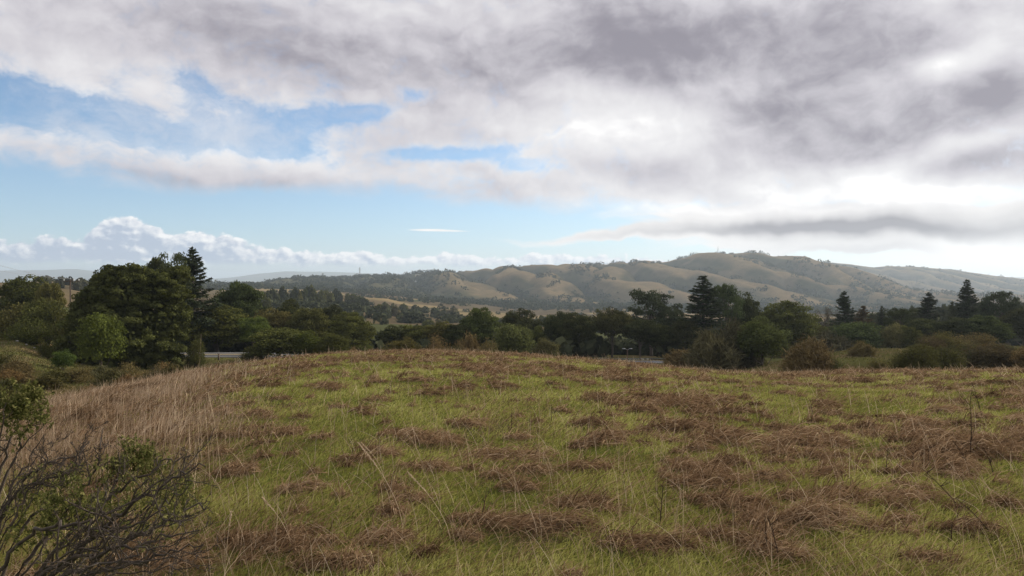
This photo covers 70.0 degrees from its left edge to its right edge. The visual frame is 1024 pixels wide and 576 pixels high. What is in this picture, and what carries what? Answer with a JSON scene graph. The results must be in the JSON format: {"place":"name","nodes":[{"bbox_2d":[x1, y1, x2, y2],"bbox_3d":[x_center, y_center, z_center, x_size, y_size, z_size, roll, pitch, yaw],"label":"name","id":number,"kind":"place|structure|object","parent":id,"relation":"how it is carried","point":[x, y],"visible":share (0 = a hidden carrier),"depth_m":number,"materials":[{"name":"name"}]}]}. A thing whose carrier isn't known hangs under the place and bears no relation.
{"place":"outdoors","nodes":[
{"label":"outdoors","id":0,"kind":"place"},
{"bbox_2d":[182,352,663,363],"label":"road","id":1,"kind":"structure","parent":0,"point":[223,355],"depth_m":113.66,"materials":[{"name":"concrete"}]},
{"bbox_2d":[0,281,1023,575],"bbox_3d":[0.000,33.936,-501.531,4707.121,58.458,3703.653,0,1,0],"label":"ground","id":2,"kind":"structure","parent":0,"point":[470,395],"depth_m":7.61,"materials":[{"name":"green plant"}]},
{"bbox_2d":[0,351,23,369],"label":"scrub bush","id":3,"kind":"object","parent":2,"relation":"on","point":[2,359],"visible":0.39,"depth_m":49.56,"materials":[{"name":"green plant"}]},
{"bbox_2d":[0,377,25,393],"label":"scrub bush","id":4,"kind":"object","parent":2,"relation":"on","point":[8,383],"visible":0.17,"depth_m":39.37,"materials":[{"name":"green plant"}]},
{"bbox_2d":[0,367,26,381],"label":"scrub bush","id":5,"kind":"object","parent":2,"relation":"on","point":[9,373],"visible":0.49,"depth_m":43.08,"materials":[{"name":"brown plant"}]},
{"bbox_2d":[0,358,37,374],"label":"scrub bush","id":6,"kind":"object","parent":2,"relation":"on","point":[21,366],"visible":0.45,"depth_m":48.27,"materials":[{"name":"brown plant"}]},
{"bbox_2d":[0,302,48,338],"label":"shrub","id":7,"kind":"object","parent":2,"relation":"on","point":[8,319],"visible":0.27,"depth_m":107.47,"materials":[{"name":"green plant"}]},
{"bbox_2d":[0,377,54,515],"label":"leafy shrub","id":8,"kind":"object","parent":2,"relation":"on","point":[19,406],"visible":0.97,"depth_m":4.65,"materials":[{"name":"green plant"}]},
{"bbox_2d":[0,317,60,344],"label":"shrub","id":9,"kind":"object","parent":2,"relation":"on","point":[21,332],"visible":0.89,"depth_m":87.85,"materials":[{"name":"green plant"}]},
{"bbox_2d":[0,274,62,316],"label":"oak tree","id":10,"kind":"object","parent":2,"relation":"on","point":[15,293],"visible":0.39,"depth_m":119.61,"materials":[{"name":"green plant"}]},
{"bbox_2d":[12,297,67,344],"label":"oak tree","id":11,"kind":"object","parent":2,"relation":"on","point":[42,312],"visible":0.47,"depth_m":109.02,"materials":[{"name":"green plant"}]},
{"bbox_2d":[19,373,67,390],"bbox_3d":[-27.142,5.413,42.026,2.466,1.051,2.787,0,1,16],"label":"scrub bush","id":12,"kind":"object","parent":2,"relation":"on","point":[49,381],"visible":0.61,"depth_m":41.94,"materials":[{"name":"green plant"}]},
{"bbox_2d":[34,337,56,358],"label":"shrub","id":13,"kind":"object","parent":2,"relation":"on","point":[44,350],"visible":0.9,"depth_m":73.79,"materials":[{"name":"green plant"}]},
{"bbox_2d":[32,281,67,314],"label":"oak tree","id":14,"kind":"object","parent":2,"relation":"on","point":[50,292],"visible":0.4,"depth_m":117.36,"materials":[{"name":"green plant"}]},
{"bbox_2d":[41,300,69,348],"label":"shrub","id":15,"kind":"object","parent":2,"relation":"on","point":[57,331],"visible":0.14,"depth_m":91.33,"materials":[{"name":"green plant"}]},
{"bbox_2d":[40,368,75,383],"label":"scrub bush","id":16,"kind":"object","parent":2,"relation":"on","point":[58,373],"visible":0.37,"depth_m":44.70,"materials":[{"name":"green plant"}]},
{"bbox_2d":[49,348,76,369],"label":"shrub","id":17,"kind":"object","parent":2,"relation":"on","point":[63,359],"visible":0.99,"depth_m":63.68,"materials":[{"name":"green plant"}]},
{"bbox_2d":[61,366,95,383],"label":"scrub bush","id":18,"kind":"object","parent":2,"relation":"on","point":[83,375],"visible":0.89,"depth_m":45.43,"materials":[{"name":"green plant"}]},
{"bbox_2d":[89,364,111,380],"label":"scrub bush","id":19,"kind":"object","parent":2,"relation":"on","point":[100,368],"visible":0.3,"depth_m":48.56,"materials":[{"name":"green plant"}]},
{"bbox_2d":[74,312,127,365],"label":"shrub","id":20,"kind":"object","parent":2,"relation":"on","point":[101,340],"visible":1,"depth_m":75.16,"materials":[{"name":"green plant"}]},
{"bbox_2d":[86,367,134,388],"bbox_3d":[-22.884,5.189,42.030,3.351,1.590,2.965,0,1,21],"label":"scrub bush","id":21,"kind":"object","parent":2,"relation":"on","point":[111,376],"visible":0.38,"depth_m":41.42,"materials":[{"name":"green plant"}]},
{"bbox_2d":[0,421,229,575],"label":"burnt shrub","id":22,"kind":"object","parent":2,"relation":"on","point":[52,526],"visible":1,"depth_m":3.25,"materials":[{"name":"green plant"}]},
{"bbox_2d":[51,262,195,370],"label":"oak tree","id":23,"kind":"object","parent":2,"relation":"on","point":[132,296],"visible":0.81,"depth_m":85.15,"materials":[{"name":"green plant"}]},
{"bbox_2d":[111,372,139,384],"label":"scrub bush","id":24,"kind":"object","parent":2,"relation":"on","point":[128,377],"visible":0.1,"depth_m":39.20,"materials":[{"name":"brown plant"}]},
{"bbox_2d":[112,361,143,375],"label":"scrub bush","id":25,"kind":"object","parent":2,"relation":"on","point":[132,369],"visible":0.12,"depth_m":43.72,"materials":[{"name":"brown plant"}]},
{"bbox_2d":[134,364,173,382],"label":"scrub bush","id":26,"kind":"object","parent":2,"relation":"on","point":[152,370],"visible":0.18,"depth_m":33.09,"materials":[{"name":"green plant"}]},
{"bbox_2d":[137,361,191,376],"bbox_3d":[-18.412,4.606,39.055,3.077,1.565,2.723,0,1,-39],"label":"scrub bush","id":27,"kind":"object","parent":2,"relation":"on","point":[173,367],"visible":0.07,"depth_m":38.89,"materials":[{"name":"green plant"}]},
{"bbox_2d":[147,251,194,324],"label":"pine tree","id":28,"kind":"object","parent":2,"relation":"on","point":[177,258],"visible":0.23,"depth_m":115.14,"materials":[{"name":"green plant"}]},
{"bbox_2d":[182,335,207,367],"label":"shrub","id":29,"kind":"object","parent":2,"relation":"on","point":[195,359],"visible":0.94,"depth_m":87.68,"materials":[{"name":"green plant"}]},
{"bbox_2d":[177,246,227,346],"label":"fir tree","id":30,"kind":"object","parent":2,"relation":"on","point":[195,289],"visible":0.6,"depth_m":116.77,"materials":[{"name":"green plant"}]},
{"bbox_2d":[178,304,248,351],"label":"oak tree","id":31,"kind":"object","parent":2,"relation":"on","point":[229,328],"visible":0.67,"depth_m":117.39,"materials":[{"name":"green plant"}]},
{"bbox_2d":[211,280,270,316],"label":"oak tree","id":32,"kind":"object","parent":2,"relation":"on","point":[237,295],"visible":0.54,"depth_m":133.93,"materials":[{"name":"green plant"}]},
{"bbox_2d":[235,316,272,351],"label":"oak tree","id":33,"kind":"object","parent":2,"relation":"on","point":[251,325],"visible":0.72,"depth_m":118.52,"materials":[{"name":"green plant"}]},
{"bbox_2d":[236,346,271,360],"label":"shrub","id":34,"kind":"object","parent":2,"relation":"on","point":[245,357],"visible":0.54,"depth_m":100.23,"materials":[{"name":"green plant"}]},
{"bbox_2d":[247,307,296,339],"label":"oak tree","id":35,"kind":"object","parent":2,"relation":"on","point":[278,318],"visible":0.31,"depth_m":128.46,"materials":[{"name":"green plant"}]},
{"bbox_2d":[243,327,316,357],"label":"oak tree","id":36,"kind":"object","parent":2,"relation":"on","point":[271,341],"visible":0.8,"depth_m":98.16,"materials":[{"name":"green plant"}]},
{"bbox_2d":[272,298,303,319],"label":"oak tree","id":37,"kind":"object","parent":2,"relation":"on","point":[289,306],"visible":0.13,"depth_m":138.80,"materials":[{"name":"green plant"}]},
{"bbox_2d":[289,329,320,355],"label":"shrub","id":38,"kind":"object","parent":2,"relation":"on","point":[308,345],"visible":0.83,"depth_m":97.89,"materials":[{"name":"green plant"}]},
{"bbox_2d":[285,306,329,338],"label":"oak tree","id":39,"kind":"object","parent":2,"relation":"on","point":[314,319],"visible":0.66,"depth_m":126.44,"materials":[{"name":"green plant"}]},
{"bbox_2d":[320,304,342,331],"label":"oak tree","id":40,"kind":"object","parent":2,"relation":"on","point":[330,311],"visible":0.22,"depth_m":137.19,"materials":[{"name":"green plant"}]},
{"bbox_2d":[312,331,352,352],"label":"shrub","id":41,"kind":"object","parent":2,"relation":"on","point":[332,341],"visible":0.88,"depth_m":96.00,"materials":[{"name":"green plant"}]},
{"bbox_2d":[324,311,376,349],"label":"oak tree","id":42,"kind":"object","parent":2,"relation":"on","point":[353,327],"visible":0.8,"depth_m":122.19,"materials":[{"name":"green plant"}]},
{"bbox_2d":[376,325,407,345],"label":"oak tree","id":43,"kind":"object","parent":2,"relation":"on","point":[391,334],"visible":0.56,"depth_m":130.59,"materials":[{"name":"green plant"}]},
{"bbox_2d":[382,336,422,349],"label":"shrub","id":44,"kind":"object","parent":2,"relation":"on","point":[409,343],"visible":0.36,"depth_m":91.36,"materials":[{"name":"green plant"}]},
{"bbox_2d":[397,324,431,340],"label":"oak tree","id":45,"kind":"object","parent":2,"relation":"on","point":[416,333],"visible":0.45,"depth_m":132.17,"materials":[{"name":"green plant"}]},
{"bbox_2d":[424,330,449,350],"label":"shrub","id":46,"kind":"object","parent":2,"relation":"on","point":[435,345],"visible":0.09,"depth_m":93.37,"materials":[{"name":"brown plant"}]},
{"bbox_2d":[421,321,453,347],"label":"oak tree","id":47,"kind":"object","parent":2,"relation":"on","point":[440,327],"visible":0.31,"depth_m":128.72,"materials":[{"name":"green plant"}]},
{"bbox_2d":[439,323,473,347],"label":"oak tree","id":48,"kind":"object","parent":2,"relation":"on","point":[454,334],"visible":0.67,"depth_m":124.81,"materials":[{"name":"green plant"}]},
{"bbox_2d":[449,332,481,350],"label":"shrub","id":49,"kind":"object","parent":2,"relation":"on","point":[470,341],"visible":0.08,"depth_m":93.38,"materials":[{"name":"brown plant"}]},
{"bbox_2d":[458,307,503,343],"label":"oak tree","id":50,"kind":"object","parent":2,"relation":"on","point":[477,320],"visible":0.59,"depth_m":128.27,"materials":[{"name":"green plant"}]},
{"bbox_2d":[477,337,498,352],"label":"shrub","id":51,"kind":"object","parent":2,"relation":"on","point":[486,347],"visible":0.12,"depth_m":91.15,"materials":[{"name":"brown plant"}]},
{"bbox_2d":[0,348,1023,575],"bbox_3d":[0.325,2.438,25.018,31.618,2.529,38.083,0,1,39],"label":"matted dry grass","id":52,"kind":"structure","parent":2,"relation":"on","point":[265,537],"depth_m":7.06,"materials":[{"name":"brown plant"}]},
{"bbox_2d":[0,344,1023,575],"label":"tall dry grass","id":53,"kind":"structure","parent":2,"relation":"on","point":[55,397],"depth_m":8.41,"materials":[{"name":"plant"}]},
{"bbox_2d":[0,338,1023,399],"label":"slope grass","id":54,"kind":"structure","parent":2,"relation":"on","point":[39,371],"depth_m":73.04,"materials":[{"name":"green plant"}]},
{"bbox_2d":[490,323,536,352],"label":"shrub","id":55,"kind":"object","parent":2,"relation":"on","point":[512,337],"visible":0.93,"depth_m":104.85,"materials":[{"name":"green plant"}]},
{"bbox_2d":[501,308,541,332],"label":"oak tree","id":56,"kind":"object","parent":2,"relation":"on","point":[517,319],"visible":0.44,"depth_m":141.07,"materials":[{"name":"green plant"}]},
{"bbox_2d":[532,325,547,342],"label":"oak tree","id":57,"kind":"object","parent":2,"relation":"on","point":[537,331],"visible":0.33,"depth_m":133.04,"materials":[{"name":"green plant"}]},
{"bbox_2d":[531,337,561,356],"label":"shrub","id":58,"kind":"object","parent":2,"relation":"on","point":[548,347],"visible":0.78,"depth_m":95.21,"materials":[{"name":"green plant"}]},
{"bbox_2d":[542,311,570,338],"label":"oak tree","id":59,"kind":"object","parent":2,"relation":"on","point":[552,323],"visible":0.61,"depth_m":129.78,"materials":[{"name":"green plant"}]},
{"bbox_2d":[555,312,598,345],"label":"oak tree","id":60,"kind":"object","parent":2,"relation":"on","point":[581,326],"visible":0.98,"depth_m":125.37,"materials":[{"name":"green plant"}]},
{"bbox_2d":[176,302,1023,357],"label":"mixed forest","id":61,"kind":"object","parent":2,"relation":"on","point":[600,346],"visible":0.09,"depth_m":128.41,"materials":[{"name":"green plant"}]},
{"bbox_2d":[590,306,632,357],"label":"oak tree","id":62,"kind":"object","parent":2,"relation":"on","point":[612,322],"visible":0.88,"depth_m":128.45,"materials":[{"name":"green plant"}]},
{"bbox_2d":[621,318,661,357],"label":"oak tree","id":63,"kind":"object","parent":2,"relation":"on","point":[639,329],"visible":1,"depth_m":126.67,"materials":[{"name":"green plant"}]},
{"bbox_2d":[627,288,682,355],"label":"tree","id":64,"kind":"object","parent":2,"relation":"on","point":[648,300],"visible":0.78,"depth_m":140.62,"materials":[{"name":"green plant"}]},
{"bbox_2d":[642,323,674,357],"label":"oak tree","id":65,"kind":"object","parent":2,"relation":"on","point":[655,341],"visible":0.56,"depth_m":127.68,"materials":[{"name":"green plant"}]},
{"bbox_2d":[657,348,690,367],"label":"shrub","id":66,"kind":"object","parent":2,"relation":"on","point":[674,357],"visible":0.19,"depth_m":83.84,"materials":[{"name":"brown plant"}]},
{"bbox_2d":[667,319,701,350],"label":"oak tree","id":67,"kind":"object","parent":2,"relation":"on","point":[682,336],"visible":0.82,"depth_m":124.68,"materials":[{"name":"green plant"}]},
{"bbox_2d":[667,275,731,351],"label":"fir tree","id":68,"kind":"object","parent":2,"relation":"on","point":[707,299],"visible":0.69,"depth_m":126.66,"materials":[{"name":"green plant"}]},
{"bbox_2d":[679,324,746,370],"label":"shrub","id":69,"kind":"object","parent":2,"relation":"on","point":[707,352],"visible":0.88,"depth_m":78.42,"materials":[{"name":"green plant"}]},
{"bbox_2d":[710,283,746,334],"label":"pine tree","id":70,"kind":"object","parent":2,"relation":"on","point":[733,301],"visible":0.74,"depth_m":130.88,"materials":[{"name":"green plant"}]},
{"bbox_2d":[706,314,765,369],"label":"shrub","id":71,"kind":"object","parent":2,"relation":"on","point":[729,337],"visible":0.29,"depth_m":83.12,"materials":[{"name":"green plant"}]},
{"bbox_2d":[728,291,761,330],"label":"oak tree","id":72,"kind":"object","parent":2,"relation":"on","point":[749,307],"visible":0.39,"depth_m":136.22,"materials":[{"name":"green plant"}]},
{"bbox_2d":[734,315,792,365],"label":"shrub","id":73,"kind":"object","parent":2,"relation":"on","point":[764,339],"visible":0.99,"depth_m":79.97,"materials":[{"name":"green plant"}]},
{"bbox_2d":[755,300,822,354],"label":"oak tree","id":74,"kind":"object","parent":2,"relation":"on","point":[800,325],"visible":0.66,"depth_m":125.38,"materials":[{"name":"green plant"}]},
{"bbox_2d":[775,334,837,372],"bbox_3d":[22.631,5.253,56.169,4.727,3.815,5.466,0,1,37],"label":"shrub","id":75,"kind":"object","parent":2,"relation":"on","point":[808,355],"visible":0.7,"depth_m":55.44,"materials":[{"name":"brown plant"}]},
{"bbox_2d":[807,304,841,327],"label":"bare tree","id":76,"kind":"object","parent":2,"relation":"on","point":[827,318],"visible":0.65,"depth_m":151.50,"materials":[{"name":"grey plant"}]},
{"bbox_2d":[803,328,856,352],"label":"shrub","id":77,"kind":"object","parent":2,"relation":"on","point":[841,343],"visible":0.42,"depth_m":120.42,"materials":[{"name":"green plant"}]},
{"bbox_2d":[828,291,857,329],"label":"fir tree","id":78,"kind":"object","parent":2,"relation":"on","point":[845,307],"visible":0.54,"depth_m":145.62,"materials":[{"name":"green plant"}]},
{"bbox_2d":[821,321,883,347],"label":"oak tree","id":79,"kind":"object","parent":2,"relation":"on","point":[869,335],"visible":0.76,"depth_m":121.93,"materials":[{"name":"green plant"}]},
{"bbox_2d":[845,339,880,356],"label":"shrub","id":80,"kind":"object","parent":2,"relation":"on","point":[859,349],"visible":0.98,"depth_m":75.33,"materials":[{"name":"green plant"}]},
{"bbox_2d":[853,305,879,347],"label":"fir tree","id":81,"kind":"object","parent":2,"relation":"on","point":[861,317],"visible":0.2,"depth_m":137.57,"materials":[{"name":"green plant"}]},
{"bbox_2d":[865,358,892,369],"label":"shrub","id":82,"kind":"object","parent":2,"relation":"on","point":[879,364],"visible":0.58,"depth_m":61.84,"materials":[{"name":"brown plant"}]},
{"bbox_2d":[876,306,886,348],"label":"fir tree","id":83,"kind":"object","parent":2,"relation":"on","point":[881,316],"visible":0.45,"depth_m":144.00,"materials":[{"name":"green plant"}]},
{"bbox_2d":[879,322,906,347],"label":"shrub","id":84,"kind":"object","parent":2,"relation":"on","point":[890,335],"visible":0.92,"depth_m":120.66,"materials":[{"name":"green plant"}]},
{"bbox_2d":[880,307,918,347],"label":"pine tree","id":85,"kind":"object","parent":2,"relation":"on","point":[903,314],"visible":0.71,"depth_m":137.16,"materials":[{"name":"green plant"}]},
{"bbox_2d":[890,325,926,347],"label":"oak tree","id":86,"kind":"object","parent":2,"relation":"on","point":[911,334],"visible":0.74,"depth_m":120.22,"materials":[{"name":"green plant"}]},
{"bbox_2d":[891,356,934,368],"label":"scrub bush","id":87,"kind":"object","parent":2,"relation":"on","point":[914,361],"visible":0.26,"depth_m":47.40,"materials":[{"name":"green plant"}]},
{"bbox_2d":[885,339,942,369],"bbox_3d":[26.340,4.577,48.120,3.766,2.467,4.033,0,1,41],"label":"scrub bush","id":88,"kind":"object","parent":2,"relation":"on","point":[917,350],"visible":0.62,"depth_m":47.59,"materials":[{"name":"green plant"}]},
{"bbox_2d":[904,318,946,340],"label":"oak tree","id":89,"kind":"object","parent":2,"relation":"on","point":[923,325],"visible":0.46,"depth_m":124.44,"materials":[{"name":"green plant"}]},
{"bbox_2d":[911,292,945,327],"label":"fir tree","id":90,"kind":"object","parent":2,"relation":"on","point":[929,303],"visible":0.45,"depth_m":141.72,"materials":[{"name":"green plant"}]},
{"bbox_2d":[915,332,954,351],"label":"scrub bush","id":91,"kind":"object","parent":2,"relation":"on","point":[936,342],"visible":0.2,"depth_m":69.12,"materials":[{"name":"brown plant"}]},
{"bbox_2d":[926,334,955,352],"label":"scrub bush","id":92,"kind":"object","parent":2,"relation":"on","point":[950,343],"visible":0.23,"depth_m":74.74,"materials":[{"name":"green plant"}]},
{"bbox_2d":[916,345,968,369],"bbox_3d":[29.399,4.970,50.307,4.366,2.199,4.390,0,1,-38],"label":"scrub bush","id":93,"kind":"object","parent":2,"relation":"on","point":[946,361],"visible":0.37,"depth_m":49.89,"materials":[{"name":"green plant"}]},
{"bbox_2d":[922,331,964,349],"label":"scrub bush","id":94,"kind":"object","parent":2,"relation":"on","point":[955,339],"visible":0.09,"depth_m":75.02,"materials":[{"name":"green plant"}]},
{"bbox_2d":[929,316,979,339],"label":"oak tree","id":95,"kind":"object","parent":2,"relation":"on","point":[951,326],"visible":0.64,"depth_m":122.25,"materials":[{"name":"green plant"}]},
{"bbox_2d":[954,279,982,344],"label":"fir tree","id":96,"kind":"object","parent":2,"relation":"on","point":[966,298],"visible":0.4,"depth_m":143.80,"materials":[{"name":"green plant"}]},
{"bbox_2d":[957,344,1004,368],"bbox_3d":[37.638,5.769,59.179,4.652,2.549,4.678,0,1,7],"label":"scrub bush","id":97,"kind":"object","parent":2,"relation":"on","point":[977,361],"visible":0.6,"depth_m":58.55,"materials":[{"name":"green plant"}]},
{"bbox_2d":[966,332,1002,347],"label":"scrub bush","id":98,"kind":"object","parent":2,"relation":"on","point":[981,340],"visible":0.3,"depth_m":82.41,"materials":[{"name":"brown plant"}]},
{"bbox_2d":[958,314,1017,342],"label":"oak tree","id":99,"kind":"object","parent":2,"relation":"on","point":[999,330],"visible":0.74,"depth_m":120.05,"materials":[{"name":"green plant"}]},
{"bbox_2d":[972,342,1017,368],"bbox_3d":[39.166,5.885,59.206,3.469,3.028,3.536,0,1,43],"label":"scrub bush","id":100,"kind":"object","parent":2,"relation":"on","point":[1005,355],"visible":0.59,"depth_m":58.45,"materials":[{"name":"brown plant"}]},
{"bbox_2d":[977,291,1023,344],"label":"tree","id":101,"kind":"object","parent":2,"relation":"on","point":[1005,305],"visible":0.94,"depth_m":144.84,"materials":[{"name":"green plant"}]},
{"bbox_2d":[999,308,1023,345],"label":"oak tree","id":102,"kind":"object","parent":2,"relation":"on","point":[1015,318],"visible":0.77,"depth_m":134.46,"materials":[{"name":"green plant"}]},
{"bbox_2d":[1009,347,1023,367],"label":"scrub bush","id":103,"kind":"object","parent":2,"relation":"on","point":[1019,357],"visible":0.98,"depth_m":56.54,"materials":[{"name":"brown plant"}]},
{"bbox_2d":[0,269,1023,282],"bbox_3d":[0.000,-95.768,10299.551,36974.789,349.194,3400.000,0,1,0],"label":"mountains","id":104,"kind":"structure","parent":0,"point":[74,274],"depth_m":9622.45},
{"bbox_2d":[0,0,1023,278],"label":"sky","id":105,"kind":"structure","parent":0,"point":[255,136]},
{"bbox_2d":[270,252,1023,308],"bbox_3d":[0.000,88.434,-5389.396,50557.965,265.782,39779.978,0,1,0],"label":"hills","id":106,"kind":"structure","parent":0,"point":[727,266],"depth_m":1860.23,"materials":[{"name":"green plant"}]},
{"bbox_2d":[188,250,1023,332],"bbox_3d":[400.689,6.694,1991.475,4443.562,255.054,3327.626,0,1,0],"label":"woodland","id":107,"kind":"object","parent":106,"relation":"on","point":[414,315],"visible":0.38,"depth_m":1419.53,"materials":[{"name":"green plant"}]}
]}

